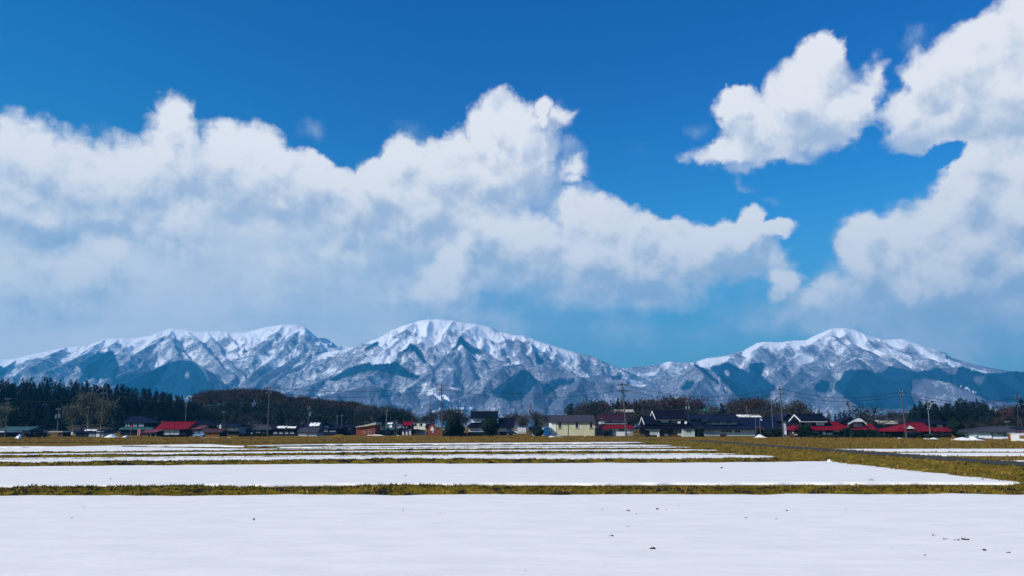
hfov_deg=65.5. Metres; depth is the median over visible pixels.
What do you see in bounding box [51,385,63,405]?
cedar tree
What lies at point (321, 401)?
bare tree
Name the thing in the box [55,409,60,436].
utility pole
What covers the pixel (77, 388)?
cedar tree
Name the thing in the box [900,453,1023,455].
snow field
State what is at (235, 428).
house
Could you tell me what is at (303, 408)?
bare tree
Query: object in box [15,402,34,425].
conifer tree
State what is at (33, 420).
conifer tree
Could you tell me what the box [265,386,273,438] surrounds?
utility pole
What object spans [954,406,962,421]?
cedar tree
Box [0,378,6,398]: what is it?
cedar tree
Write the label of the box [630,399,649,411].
bare tree
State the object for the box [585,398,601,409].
bare tree
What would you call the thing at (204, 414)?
cedar tree
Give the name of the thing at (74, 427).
wooded hill
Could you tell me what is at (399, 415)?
bare tree
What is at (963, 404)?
power line
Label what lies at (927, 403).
utility pole
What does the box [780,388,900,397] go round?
power line
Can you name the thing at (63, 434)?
carport
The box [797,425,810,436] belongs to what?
hedge
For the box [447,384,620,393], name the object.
power line
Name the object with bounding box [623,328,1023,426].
mountain
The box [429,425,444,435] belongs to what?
shop
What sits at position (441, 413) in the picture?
utility pole
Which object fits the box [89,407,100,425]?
cedar tree
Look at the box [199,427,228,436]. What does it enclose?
shed
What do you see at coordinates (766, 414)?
bare tree
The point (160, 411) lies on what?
cedar tree
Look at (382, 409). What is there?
bare tree
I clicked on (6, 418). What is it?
utility pole
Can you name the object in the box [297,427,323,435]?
garage
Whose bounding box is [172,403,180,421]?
cedar tree
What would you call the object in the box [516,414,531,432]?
bare tree
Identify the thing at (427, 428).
house
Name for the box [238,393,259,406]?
bare tree
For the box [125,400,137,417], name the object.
cedar tree
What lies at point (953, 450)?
snow field
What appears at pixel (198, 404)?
bare tree
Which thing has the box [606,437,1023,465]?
farm road
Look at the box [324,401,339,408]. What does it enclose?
bare tree
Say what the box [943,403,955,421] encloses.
cedar tree
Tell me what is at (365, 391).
power line
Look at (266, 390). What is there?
bare tree
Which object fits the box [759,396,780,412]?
bare tree
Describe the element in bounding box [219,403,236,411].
bare tree
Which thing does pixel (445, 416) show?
bare tree
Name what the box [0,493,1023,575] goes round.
snow field
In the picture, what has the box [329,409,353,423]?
bare tree
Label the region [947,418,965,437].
evergreen tree
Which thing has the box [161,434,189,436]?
hedge
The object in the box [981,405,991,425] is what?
cedar tree
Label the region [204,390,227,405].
bare tree
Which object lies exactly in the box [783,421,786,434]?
banner sign
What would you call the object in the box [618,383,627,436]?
utility pole
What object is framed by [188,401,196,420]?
cedar tree
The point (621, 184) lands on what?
sky
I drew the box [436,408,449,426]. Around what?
bare tree
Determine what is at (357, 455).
snow field
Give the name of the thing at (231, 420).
bare tree
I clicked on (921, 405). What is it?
cedar tree
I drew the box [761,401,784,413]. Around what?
bare tree
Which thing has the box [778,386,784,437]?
utility pole
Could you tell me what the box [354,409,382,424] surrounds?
bare tree
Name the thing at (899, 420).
bare tree
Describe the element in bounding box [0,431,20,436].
shed
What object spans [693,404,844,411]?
power line
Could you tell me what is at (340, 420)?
conifer tree
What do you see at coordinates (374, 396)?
power line
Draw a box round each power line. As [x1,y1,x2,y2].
[103,387,261,397]
[269,389,441,396]
[275,384,440,391]
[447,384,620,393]
[447,390,618,397]
[624,384,779,396]
[625,390,778,400]
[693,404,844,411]
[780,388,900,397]
[781,393,899,401]
[901,391,1015,402]
[903,395,1015,404]
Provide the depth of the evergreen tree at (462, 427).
229.56 m
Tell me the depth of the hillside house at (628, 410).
387.79 m
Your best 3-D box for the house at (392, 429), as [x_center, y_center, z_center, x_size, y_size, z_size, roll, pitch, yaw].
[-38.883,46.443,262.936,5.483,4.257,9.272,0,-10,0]
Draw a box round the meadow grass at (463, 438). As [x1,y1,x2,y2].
[0,437,1023,442]
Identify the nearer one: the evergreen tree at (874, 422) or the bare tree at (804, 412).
the evergreen tree at (874, 422)
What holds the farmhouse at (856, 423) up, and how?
on the ground at (480, 438)
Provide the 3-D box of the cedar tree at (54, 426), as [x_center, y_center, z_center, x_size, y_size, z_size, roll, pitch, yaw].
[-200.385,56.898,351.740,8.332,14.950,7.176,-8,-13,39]
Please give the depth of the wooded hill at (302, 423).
424.00 m
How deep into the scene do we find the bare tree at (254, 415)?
366.49 m
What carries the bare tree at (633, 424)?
on the ground at (480, 438)
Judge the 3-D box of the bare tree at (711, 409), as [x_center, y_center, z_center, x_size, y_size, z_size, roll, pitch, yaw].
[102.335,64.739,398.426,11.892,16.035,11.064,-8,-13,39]
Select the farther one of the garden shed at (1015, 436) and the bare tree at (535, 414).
the bare tree at (535, 414)
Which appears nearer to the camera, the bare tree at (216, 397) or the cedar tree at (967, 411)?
the cedar tree at (967, 411)
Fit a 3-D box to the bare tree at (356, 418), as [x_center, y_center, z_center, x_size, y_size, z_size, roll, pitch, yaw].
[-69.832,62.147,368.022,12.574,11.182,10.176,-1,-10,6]
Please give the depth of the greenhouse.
297.49 m
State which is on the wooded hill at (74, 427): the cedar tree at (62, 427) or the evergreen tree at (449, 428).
the cedar tree at (62, 427)
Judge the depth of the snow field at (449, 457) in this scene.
77.65 m
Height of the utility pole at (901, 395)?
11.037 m
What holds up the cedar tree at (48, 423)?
on the wooded hill at (74, 427)
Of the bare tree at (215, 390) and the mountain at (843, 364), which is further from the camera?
the mountain at (843, 364)
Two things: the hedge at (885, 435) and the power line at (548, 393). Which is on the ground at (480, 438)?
the hedge at (885, 435)
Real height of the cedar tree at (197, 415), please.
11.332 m
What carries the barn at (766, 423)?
on the ground at (480, 438)
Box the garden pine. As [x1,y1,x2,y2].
[696,427,703,436]
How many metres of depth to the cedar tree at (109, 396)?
408.83 m
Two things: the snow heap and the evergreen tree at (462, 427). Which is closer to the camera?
the snow heap
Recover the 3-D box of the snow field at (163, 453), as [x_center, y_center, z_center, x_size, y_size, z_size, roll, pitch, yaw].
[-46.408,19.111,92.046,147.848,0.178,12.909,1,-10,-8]
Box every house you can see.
[217,422,247,434]
[245,424,253,432]
[251,425,272,435]
[304,421,326,426]
[321,422,344,434]
[339,423,357,434]
[384,422,401,434]
[401,421,413,434]
[413,422,428,434]
[425,423,434,434]
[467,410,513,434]
[594,413,633,435]
[614,409,633,421]
[633,409,696,436]
[694,415,759,436]
[873,425,894,435]
[875,420,898,425]
[898,418,947,427]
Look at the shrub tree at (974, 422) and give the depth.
274.17 m
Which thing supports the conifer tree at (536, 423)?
on the ground at (480, 438)
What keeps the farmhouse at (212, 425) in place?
on the ground at (480, 438)
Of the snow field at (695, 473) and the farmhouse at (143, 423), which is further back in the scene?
the farmhouse at (143, 423)
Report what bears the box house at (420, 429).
on the ground at (480, 438)
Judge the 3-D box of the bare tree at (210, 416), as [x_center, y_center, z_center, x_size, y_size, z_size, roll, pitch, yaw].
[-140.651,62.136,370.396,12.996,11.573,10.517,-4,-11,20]
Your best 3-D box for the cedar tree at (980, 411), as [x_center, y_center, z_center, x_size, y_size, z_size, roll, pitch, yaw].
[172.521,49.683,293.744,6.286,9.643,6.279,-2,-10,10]
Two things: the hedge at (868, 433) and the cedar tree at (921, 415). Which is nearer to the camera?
the hedge at (868, 433)
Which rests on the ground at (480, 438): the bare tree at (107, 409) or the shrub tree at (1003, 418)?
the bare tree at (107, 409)
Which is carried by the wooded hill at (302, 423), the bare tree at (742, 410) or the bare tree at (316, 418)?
the bare tree at (316, 418)
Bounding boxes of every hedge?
[23,432,46,436]
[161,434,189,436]
[237,433,269,436]
[444,432,482,435]
[603,429,612,436]
[763,432,770,436]
[769,427,782,436]
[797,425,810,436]
[810,434,839,437]
[842,427,852,436]
[850,429,877,437]
[878,434,893,437]
[903,431,921,437]
[924,433,951,437]
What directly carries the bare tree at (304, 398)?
on the wooded hill at (302, 423)
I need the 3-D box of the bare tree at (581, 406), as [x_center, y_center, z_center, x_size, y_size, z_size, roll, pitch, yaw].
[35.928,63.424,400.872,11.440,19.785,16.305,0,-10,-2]
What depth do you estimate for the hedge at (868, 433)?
192.11 m
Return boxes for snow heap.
[952,437,980,439]
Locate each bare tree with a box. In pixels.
[0,402,18,427]
[57,401,83,430]
[70,387,103,428]
[86,394,120,425]
[185,399,210,407]
[192,391,214,408]
[193,400,207,413]
[194,409,223,422]
[198,403,225,419]
[204,388,225,393]
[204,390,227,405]
[214,408,234,423]
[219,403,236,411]
[220,414,239,422]
[222,400,242,417]
[223,388,236,395]
[229,401,261,423]
[231,390,251,400]
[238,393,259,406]
[245,409,267,425]
[249,392,273,403]
[253,388,281,402]
[253,400,273,414]
[254,391,275,403]
[255,413,274,424]
[262,409,284,425]
[272,406,307,424]
[284,412,304,424]
[287,404,312,424]
[288,396,302,402]
[292,407,321,422]
[293,396,313,401]
[310,412,323,421]
[310,413,335,421]
[311,401,326,421]
[315,397,327,405]
[323,409,339,423]
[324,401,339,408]
[327,412,342,424]
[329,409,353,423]
[340,400,357,411]
[346,410,363,423]
[346,411,371,425]
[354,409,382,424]
[377,404,397,423]
[377,411,393,426]
[380,408,414,426]
[399,414,412,425]
[420,412,427,421]
[424,410,438,425]
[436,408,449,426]
[437,407,458,424]
[446,407,466,423]
[459,414,466,424]
[461,415,470,432]
[508,412,529,426]
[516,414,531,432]
[519,419,528,426]
[529,412,542,423]
[536,413,548,426]
[538,419,544,426]
[573,397,592,414]
[575,408,593,414]
[578,408,607,422]
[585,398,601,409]
[597,400,609,427]
[598,399,622,411]
[607,408,629,415]
[619,397,644,431]
[627,412,639,432]
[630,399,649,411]
[630,407,650,432]
[640,397,661,412]
[650,395,686,409]
[655,394,699,409]
[683,408,703,413]
[687,397,709,408]
[699,409,716,413]
[700,409,729,413]
[709,405,718,413]
[719,400,746,412]
[723,408,746,414]
[729,394,751,409]
[731,407,754,414]
[735,409,761,414]
[742,394,776,409]
[757,408,780,416]
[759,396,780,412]
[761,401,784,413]
[780,398,792,412]
[785,408,811,414]
[788,399,806,410]
[800,405,815,413]
[841,402,888,423]
[883,408,906,419]
[892,415,907,422]
[995,403,1014,412]
[1000,408,1021,417]
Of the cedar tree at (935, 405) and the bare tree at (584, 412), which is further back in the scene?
the bare tree at (584, 412)
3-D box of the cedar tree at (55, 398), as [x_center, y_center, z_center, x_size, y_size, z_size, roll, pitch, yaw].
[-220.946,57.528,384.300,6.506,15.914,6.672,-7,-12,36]
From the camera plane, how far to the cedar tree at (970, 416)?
291.62 m
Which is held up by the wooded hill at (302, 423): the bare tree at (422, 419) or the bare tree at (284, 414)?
the bare tree at (284, 414)
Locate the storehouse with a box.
[74,428,115,436]
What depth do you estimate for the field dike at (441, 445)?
127.79 m
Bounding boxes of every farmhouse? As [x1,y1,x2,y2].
[0,425,45,432]
[118,416,160,434]
[196,420,219,428]
[786,412,848,436]
[835,417,876,437]
[877,422,951,437]
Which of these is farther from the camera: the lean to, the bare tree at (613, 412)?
the bare tree at (613, 412)
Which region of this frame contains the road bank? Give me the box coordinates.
[630,439,1023,485]
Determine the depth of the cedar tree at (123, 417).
344.34 m
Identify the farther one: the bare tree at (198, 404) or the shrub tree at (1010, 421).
the bare tree at (198, 404)
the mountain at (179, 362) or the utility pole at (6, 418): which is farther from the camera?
the mountain at (179, 362)
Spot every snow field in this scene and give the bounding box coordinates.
[0,444,671,447]
[0,446,689,451]
[0,449,717,454]
[0,453,724,458]
[0,455,773,462]
[0,461,1018,487]
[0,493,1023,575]
[206,442,643,446]
[847,449,1023,451]
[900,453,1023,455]
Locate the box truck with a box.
[514,427,525,434]
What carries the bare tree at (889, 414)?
on the ground at (480, 438)
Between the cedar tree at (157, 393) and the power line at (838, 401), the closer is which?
the power line at (838, 401)
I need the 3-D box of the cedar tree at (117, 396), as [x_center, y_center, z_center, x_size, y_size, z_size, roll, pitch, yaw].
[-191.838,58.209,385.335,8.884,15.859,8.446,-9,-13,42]
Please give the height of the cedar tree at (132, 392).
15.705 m
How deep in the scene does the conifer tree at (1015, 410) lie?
296.25 m
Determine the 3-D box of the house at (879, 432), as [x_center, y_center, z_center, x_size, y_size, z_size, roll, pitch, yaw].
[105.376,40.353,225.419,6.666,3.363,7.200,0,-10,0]
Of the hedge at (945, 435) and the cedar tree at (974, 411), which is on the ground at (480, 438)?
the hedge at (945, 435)
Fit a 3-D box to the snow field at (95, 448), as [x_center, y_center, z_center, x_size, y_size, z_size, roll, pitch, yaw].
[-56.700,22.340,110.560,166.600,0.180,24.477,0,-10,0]
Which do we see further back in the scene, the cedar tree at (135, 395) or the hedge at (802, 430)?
the cedar tree at (135, 395)
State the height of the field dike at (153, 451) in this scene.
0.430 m
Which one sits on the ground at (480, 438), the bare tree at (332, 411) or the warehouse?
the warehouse
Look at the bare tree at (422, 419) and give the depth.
422.62 m
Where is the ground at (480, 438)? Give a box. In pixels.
[0,428,1023,487]
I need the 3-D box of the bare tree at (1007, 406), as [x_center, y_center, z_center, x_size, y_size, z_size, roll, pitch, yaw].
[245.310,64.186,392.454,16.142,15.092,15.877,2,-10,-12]
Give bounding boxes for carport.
[48,431,73,436]
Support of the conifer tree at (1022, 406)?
on the wooded hill
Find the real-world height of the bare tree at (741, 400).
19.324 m
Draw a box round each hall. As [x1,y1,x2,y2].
[356,422,381,435]
[548,415,595,435]
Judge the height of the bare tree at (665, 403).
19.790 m
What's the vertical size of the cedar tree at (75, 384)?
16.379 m
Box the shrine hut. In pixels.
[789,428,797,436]
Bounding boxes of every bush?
[533,428,543,435]
[956,429,964,437]
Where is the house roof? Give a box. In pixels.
[685,414,737,425]
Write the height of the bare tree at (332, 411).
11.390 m
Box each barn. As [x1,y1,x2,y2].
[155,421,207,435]
[734,413,791,435]
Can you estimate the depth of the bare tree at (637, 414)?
366.92 m
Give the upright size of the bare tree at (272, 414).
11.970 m
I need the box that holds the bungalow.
[958,426,1023,438]
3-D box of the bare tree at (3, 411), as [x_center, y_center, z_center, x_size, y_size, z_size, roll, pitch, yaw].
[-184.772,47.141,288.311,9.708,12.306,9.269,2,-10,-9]
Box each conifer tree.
[0,406,20,427]
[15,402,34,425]
[27,406,40,425]
[275,407,284,424]
[337,406,344,424]
[347,410,354,423]
[533,418,538,426]
[562,403,575,414]
[719,403,727,413]
[1013,405,1022,424]
[1015,397,1023,426]
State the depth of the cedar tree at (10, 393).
411.85 m
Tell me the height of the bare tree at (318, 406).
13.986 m
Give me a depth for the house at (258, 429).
236.95 m
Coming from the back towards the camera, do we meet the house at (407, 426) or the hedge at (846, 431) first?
the house at (407, 426)
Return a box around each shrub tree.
[965,418,983,427]
[975,422,986,426]
[987,416,1004,425]
[997,414,1018,425]
[1005,416,1014,425]
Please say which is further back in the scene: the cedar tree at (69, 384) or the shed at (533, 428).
the cedar tree at (69, 384)
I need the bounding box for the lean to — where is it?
[140,429,163,435]
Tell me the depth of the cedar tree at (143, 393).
428.07 m
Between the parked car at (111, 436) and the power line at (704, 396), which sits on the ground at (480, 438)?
the parked car at (111, 436)
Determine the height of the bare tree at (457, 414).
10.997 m
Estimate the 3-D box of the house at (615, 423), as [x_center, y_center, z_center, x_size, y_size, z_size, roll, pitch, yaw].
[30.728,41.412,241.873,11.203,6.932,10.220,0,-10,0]
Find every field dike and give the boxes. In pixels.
[0,447,712,453]
[0,450,754,457]
[0,457,828,466]
[0,484,1023,495]
[71,454,747,458]
[122,446,686,448]
[244,444,667,447]
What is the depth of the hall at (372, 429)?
248.12 m
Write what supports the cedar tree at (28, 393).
on the wooded hill at (74, 427)
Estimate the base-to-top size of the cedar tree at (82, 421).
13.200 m
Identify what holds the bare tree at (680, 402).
on the ground at (480, 438)
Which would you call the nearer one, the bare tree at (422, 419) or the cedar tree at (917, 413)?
the cedar tree at (917, 413)
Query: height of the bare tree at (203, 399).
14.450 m
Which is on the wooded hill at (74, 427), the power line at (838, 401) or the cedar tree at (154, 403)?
the cedar tree at (154, 403)
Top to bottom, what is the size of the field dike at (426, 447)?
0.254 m
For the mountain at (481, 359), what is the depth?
4908.44 m
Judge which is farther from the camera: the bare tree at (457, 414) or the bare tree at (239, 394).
the bare tree at (239, 394)
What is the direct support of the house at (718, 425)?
on the ground at (480, 438)
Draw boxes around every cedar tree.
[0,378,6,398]
[0,381,12,406]
[2,391,11,405]
[7,383,14,400]
[7,400,19,423]
[12,386,19,405]
[14,378,26,398]
[14,382,26,408]
[19,383,34,410]
[24,377,33,393]
[30,385,38,401]
[39,377,48,396]
[41,403,54,430]
[42,378,50,404]
[47,378,53,402]
[48,381,58,401]
[50,391,59,418]
[50,400,65,432]
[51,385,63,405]
[51,390,67,421]
[58,409,68,430]
[59,387,68,405]
[64,380,74,393]
[64,391,73,406]
[68,379,79,404]
[71,383,81,406]
[75,403,86,426]
[84,380,89,392]
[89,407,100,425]
[93,385,102,397]
[103,403,112,426]
[104,389,112,399]
[110,392,120,423]
[112,400,130,429]
[112,408,122,432]
[116,388,123,416]
[119,386,133,413]
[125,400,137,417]
[126,387,134,400]
[128,396,139,416]
[131,388,139,405]
[135,403,141,415]
[140,388,145,409]
[145,397,157,419]
[152,390,158,410]
[156,400,164,420]
[157,392,169,415]
[162,401,174,421]
[170,401,179,420]
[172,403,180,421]
[179,408,185,421]
[184,404,194,421]
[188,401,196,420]
[194,408,201,420]
[201,410,207,419]
[906,410,915,420]
[914,401,927,417]
[915,406,919,418]
[918,408,927,418]
[922,405,933,417]
[931,403,941,418]
[931,407,944,419]
[939,410,945,419]
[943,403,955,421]
[946,409,956,421]
[954,402,963,418]
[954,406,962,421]
[955,398,969,419]
[959,409,967,428]
[964,403,973,417]
[966,411,974,428]
[968,405,980,419]
[973,402,986,423]
[976,409,986,423]
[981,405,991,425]
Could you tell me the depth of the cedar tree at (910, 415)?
291.15 m
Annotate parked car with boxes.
[105,434,117,437]
[193,432,205,436]
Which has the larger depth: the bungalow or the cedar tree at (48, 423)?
the cedar tree at (48, 423)
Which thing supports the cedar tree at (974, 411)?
on the wooded hill
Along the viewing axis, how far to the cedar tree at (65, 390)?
409.42 m
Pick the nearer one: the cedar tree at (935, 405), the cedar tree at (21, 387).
the cedar tree at (935, 405)
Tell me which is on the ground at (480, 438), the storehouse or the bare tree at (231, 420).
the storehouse
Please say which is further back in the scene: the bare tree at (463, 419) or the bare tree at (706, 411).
the bare tree at (706, 411)
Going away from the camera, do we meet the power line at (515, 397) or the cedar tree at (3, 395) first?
the power line at (515, 397)
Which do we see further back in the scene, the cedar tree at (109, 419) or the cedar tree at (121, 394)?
the cedar tree at (121, 394)
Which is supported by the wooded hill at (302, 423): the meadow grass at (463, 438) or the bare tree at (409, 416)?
the bare tree at (409, 416)
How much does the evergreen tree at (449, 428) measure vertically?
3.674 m
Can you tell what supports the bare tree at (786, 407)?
on the ground at (480, 438)
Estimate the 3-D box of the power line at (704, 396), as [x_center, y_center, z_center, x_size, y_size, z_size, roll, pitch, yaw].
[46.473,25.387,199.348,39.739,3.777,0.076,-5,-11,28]
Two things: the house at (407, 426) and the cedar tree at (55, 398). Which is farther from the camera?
the cedar tree at (55, 398)
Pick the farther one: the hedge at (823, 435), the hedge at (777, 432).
the hedge at (777, 432)
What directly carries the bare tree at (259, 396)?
on the wooded hill at (302, 423)
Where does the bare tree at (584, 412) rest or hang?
on the ground at (480, 438)
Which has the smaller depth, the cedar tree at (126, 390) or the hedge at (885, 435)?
the hedge at (885, 435)
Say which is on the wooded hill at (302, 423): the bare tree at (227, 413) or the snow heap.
the bare tree at (227, 413)
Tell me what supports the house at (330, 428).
on the ground at (480, 438)
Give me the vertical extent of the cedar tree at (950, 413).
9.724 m
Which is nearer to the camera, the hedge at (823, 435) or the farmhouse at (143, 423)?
the hedge at (823, 435)
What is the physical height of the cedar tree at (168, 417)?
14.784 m
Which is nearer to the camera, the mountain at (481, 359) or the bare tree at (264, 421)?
the bare tree at (264, 421)
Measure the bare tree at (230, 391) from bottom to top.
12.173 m
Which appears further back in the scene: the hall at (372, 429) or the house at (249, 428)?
the house at (249, 428)
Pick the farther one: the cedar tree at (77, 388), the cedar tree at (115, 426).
the cedar tree at (77, 388)
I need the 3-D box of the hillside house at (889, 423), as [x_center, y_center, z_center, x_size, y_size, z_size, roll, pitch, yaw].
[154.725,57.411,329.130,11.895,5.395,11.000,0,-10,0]
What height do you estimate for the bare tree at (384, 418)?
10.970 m
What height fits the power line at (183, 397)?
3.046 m
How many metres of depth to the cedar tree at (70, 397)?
401.34 m
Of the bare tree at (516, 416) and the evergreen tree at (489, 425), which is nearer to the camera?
the evergreen tree at (489, 425)
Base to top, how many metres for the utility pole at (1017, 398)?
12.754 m
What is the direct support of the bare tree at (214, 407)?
on the wooded hill at (302, 423)
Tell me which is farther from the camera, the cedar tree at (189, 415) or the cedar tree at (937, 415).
the cedar tree at (189, 415)
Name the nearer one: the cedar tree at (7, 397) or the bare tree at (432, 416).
the bare tree at (432, 416)
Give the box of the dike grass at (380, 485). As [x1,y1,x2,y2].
[0,444,1023,495]
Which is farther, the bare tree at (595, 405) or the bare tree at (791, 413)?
the bare tree at (595, 405)
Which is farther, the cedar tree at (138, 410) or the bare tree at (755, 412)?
the cedar tree at (138, 410)
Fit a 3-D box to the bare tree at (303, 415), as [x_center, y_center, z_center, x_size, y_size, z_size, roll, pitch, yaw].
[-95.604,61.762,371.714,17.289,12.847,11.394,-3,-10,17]
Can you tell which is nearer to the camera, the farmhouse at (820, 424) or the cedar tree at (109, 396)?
the farmhouse at (820, 424)
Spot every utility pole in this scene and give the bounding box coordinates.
[4,398,8,436]
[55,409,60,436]
[100,387,105,436]
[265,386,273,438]
[307,407,310,433]
[440,384,442,436]
[528,403,532,434]
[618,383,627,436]
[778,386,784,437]
[899,391,906,438]
[925,399,931,433]
[1014,392,1020,426]
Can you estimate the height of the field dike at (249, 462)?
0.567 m
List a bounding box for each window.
[649,430,659,434]
[721,430,731,432]
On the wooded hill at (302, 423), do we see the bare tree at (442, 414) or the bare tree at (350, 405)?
the bare tree at (350, 405)
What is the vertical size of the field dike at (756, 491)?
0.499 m
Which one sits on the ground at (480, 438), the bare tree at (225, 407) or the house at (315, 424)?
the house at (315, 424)
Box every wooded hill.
[0,405,120,432]
[209,406,397,428]
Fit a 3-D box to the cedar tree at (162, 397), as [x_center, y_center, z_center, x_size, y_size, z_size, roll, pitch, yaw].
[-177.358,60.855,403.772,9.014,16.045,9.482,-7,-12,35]
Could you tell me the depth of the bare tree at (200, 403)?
442.82 m
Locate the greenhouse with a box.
[736,414,760,416]
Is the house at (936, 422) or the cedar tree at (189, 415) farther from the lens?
the cedar tree at (189, 415)
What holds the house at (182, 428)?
on the ground at (480, 438)
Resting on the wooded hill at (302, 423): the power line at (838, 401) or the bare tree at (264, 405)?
the bare tree at (264, 405)
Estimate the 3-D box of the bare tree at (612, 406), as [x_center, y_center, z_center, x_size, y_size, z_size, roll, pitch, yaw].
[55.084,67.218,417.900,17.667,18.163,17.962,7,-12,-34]
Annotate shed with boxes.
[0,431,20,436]
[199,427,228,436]
[528,427,543,435]
[1008,433,1023,440]
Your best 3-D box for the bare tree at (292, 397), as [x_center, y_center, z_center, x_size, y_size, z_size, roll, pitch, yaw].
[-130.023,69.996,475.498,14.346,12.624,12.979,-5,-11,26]
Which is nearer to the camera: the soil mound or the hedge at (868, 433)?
the hedge at (868, 433)
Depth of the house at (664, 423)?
220.34 m
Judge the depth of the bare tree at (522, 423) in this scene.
309.41 m
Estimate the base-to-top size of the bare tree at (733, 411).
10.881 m
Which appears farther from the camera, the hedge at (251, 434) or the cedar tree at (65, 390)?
the cedar tree at (65, 390)
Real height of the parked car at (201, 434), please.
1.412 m
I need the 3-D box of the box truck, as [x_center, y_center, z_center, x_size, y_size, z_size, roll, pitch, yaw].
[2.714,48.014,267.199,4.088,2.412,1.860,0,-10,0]
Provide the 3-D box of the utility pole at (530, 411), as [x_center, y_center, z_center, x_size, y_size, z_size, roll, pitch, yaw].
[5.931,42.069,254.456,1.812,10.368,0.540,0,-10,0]
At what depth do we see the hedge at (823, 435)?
192.11 m
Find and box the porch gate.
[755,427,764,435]
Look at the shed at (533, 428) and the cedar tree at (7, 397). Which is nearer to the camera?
the shed at (533, 428)
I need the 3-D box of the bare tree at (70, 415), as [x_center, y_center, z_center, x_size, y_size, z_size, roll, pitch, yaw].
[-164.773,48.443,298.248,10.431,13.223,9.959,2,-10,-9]
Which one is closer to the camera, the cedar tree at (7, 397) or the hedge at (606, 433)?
the hedge at (606, 433)
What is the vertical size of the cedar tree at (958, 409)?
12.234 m
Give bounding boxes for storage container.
[544,427,549,435]
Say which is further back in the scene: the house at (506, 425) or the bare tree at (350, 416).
the bare tree at (350, 416)
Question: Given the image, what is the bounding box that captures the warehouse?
[271,424,304,435]
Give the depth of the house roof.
259.21 m
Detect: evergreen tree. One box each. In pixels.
[443,424,453,435]
[446,415,460,435]
[457,424,464,435]
[481,416,499,436]
[868,420,878,425]
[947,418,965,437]
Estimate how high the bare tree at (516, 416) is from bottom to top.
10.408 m
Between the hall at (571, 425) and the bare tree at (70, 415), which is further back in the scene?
the bare tree at (70, 415)
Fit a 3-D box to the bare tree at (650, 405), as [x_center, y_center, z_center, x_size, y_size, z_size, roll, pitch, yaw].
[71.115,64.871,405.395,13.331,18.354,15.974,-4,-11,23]
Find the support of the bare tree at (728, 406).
on the ground at (480, 438)
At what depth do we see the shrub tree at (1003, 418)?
275.72 m
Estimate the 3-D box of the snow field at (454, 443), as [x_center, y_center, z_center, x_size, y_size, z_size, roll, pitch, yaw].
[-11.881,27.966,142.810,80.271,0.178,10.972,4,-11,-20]
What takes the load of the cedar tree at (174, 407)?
on the wooded hill at (74, 427)
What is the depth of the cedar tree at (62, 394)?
385.42 m
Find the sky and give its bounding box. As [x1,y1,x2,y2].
[0,0,1023,371]
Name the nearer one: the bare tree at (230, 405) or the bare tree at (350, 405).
the bare tree at (230, 405)
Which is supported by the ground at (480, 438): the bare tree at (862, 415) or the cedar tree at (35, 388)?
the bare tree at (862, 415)
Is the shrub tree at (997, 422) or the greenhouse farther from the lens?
the greenhouse
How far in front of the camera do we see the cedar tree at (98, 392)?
409.44 m
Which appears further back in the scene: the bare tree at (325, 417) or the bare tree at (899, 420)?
the bare tree at (325, 417)
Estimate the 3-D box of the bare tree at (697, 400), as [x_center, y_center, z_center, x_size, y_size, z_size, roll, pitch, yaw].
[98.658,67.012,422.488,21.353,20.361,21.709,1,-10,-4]
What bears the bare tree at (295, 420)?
on the wooded hill at (302, 423)
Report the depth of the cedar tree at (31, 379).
452.48 m
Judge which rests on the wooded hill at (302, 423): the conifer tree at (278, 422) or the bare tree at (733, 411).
the conifer tree at (278, 422)
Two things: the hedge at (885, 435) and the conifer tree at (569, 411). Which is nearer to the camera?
the hedge at (885, 435)
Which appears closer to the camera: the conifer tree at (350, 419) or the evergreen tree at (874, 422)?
the evergreen tree at (874, 422)
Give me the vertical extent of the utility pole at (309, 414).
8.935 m
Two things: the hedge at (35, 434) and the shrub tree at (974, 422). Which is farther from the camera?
the shrub tree at (974, 422)
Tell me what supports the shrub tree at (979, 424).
on the ground at (480, 438)
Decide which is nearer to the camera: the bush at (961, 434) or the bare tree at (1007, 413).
the bush at (961, 434)
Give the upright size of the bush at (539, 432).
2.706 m
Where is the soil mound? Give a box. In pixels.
[332,434,347,436]
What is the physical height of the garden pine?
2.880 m
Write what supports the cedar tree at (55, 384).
on the wooded hill at (74, 427)
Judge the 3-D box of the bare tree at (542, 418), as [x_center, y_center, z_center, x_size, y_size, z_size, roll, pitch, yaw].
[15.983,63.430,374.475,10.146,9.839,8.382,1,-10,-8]
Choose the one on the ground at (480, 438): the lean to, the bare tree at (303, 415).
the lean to
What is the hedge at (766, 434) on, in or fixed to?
on the ground at (480, 438)
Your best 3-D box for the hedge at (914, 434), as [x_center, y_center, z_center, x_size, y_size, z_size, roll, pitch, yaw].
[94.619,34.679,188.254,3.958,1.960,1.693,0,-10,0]
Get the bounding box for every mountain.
[0,324,351,421]
[233,319,667,427]
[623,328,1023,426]
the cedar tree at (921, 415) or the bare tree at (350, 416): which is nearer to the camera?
the cedar tree at (921, 415)
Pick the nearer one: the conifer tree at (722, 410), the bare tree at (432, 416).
the conifer tree at (722, 410)

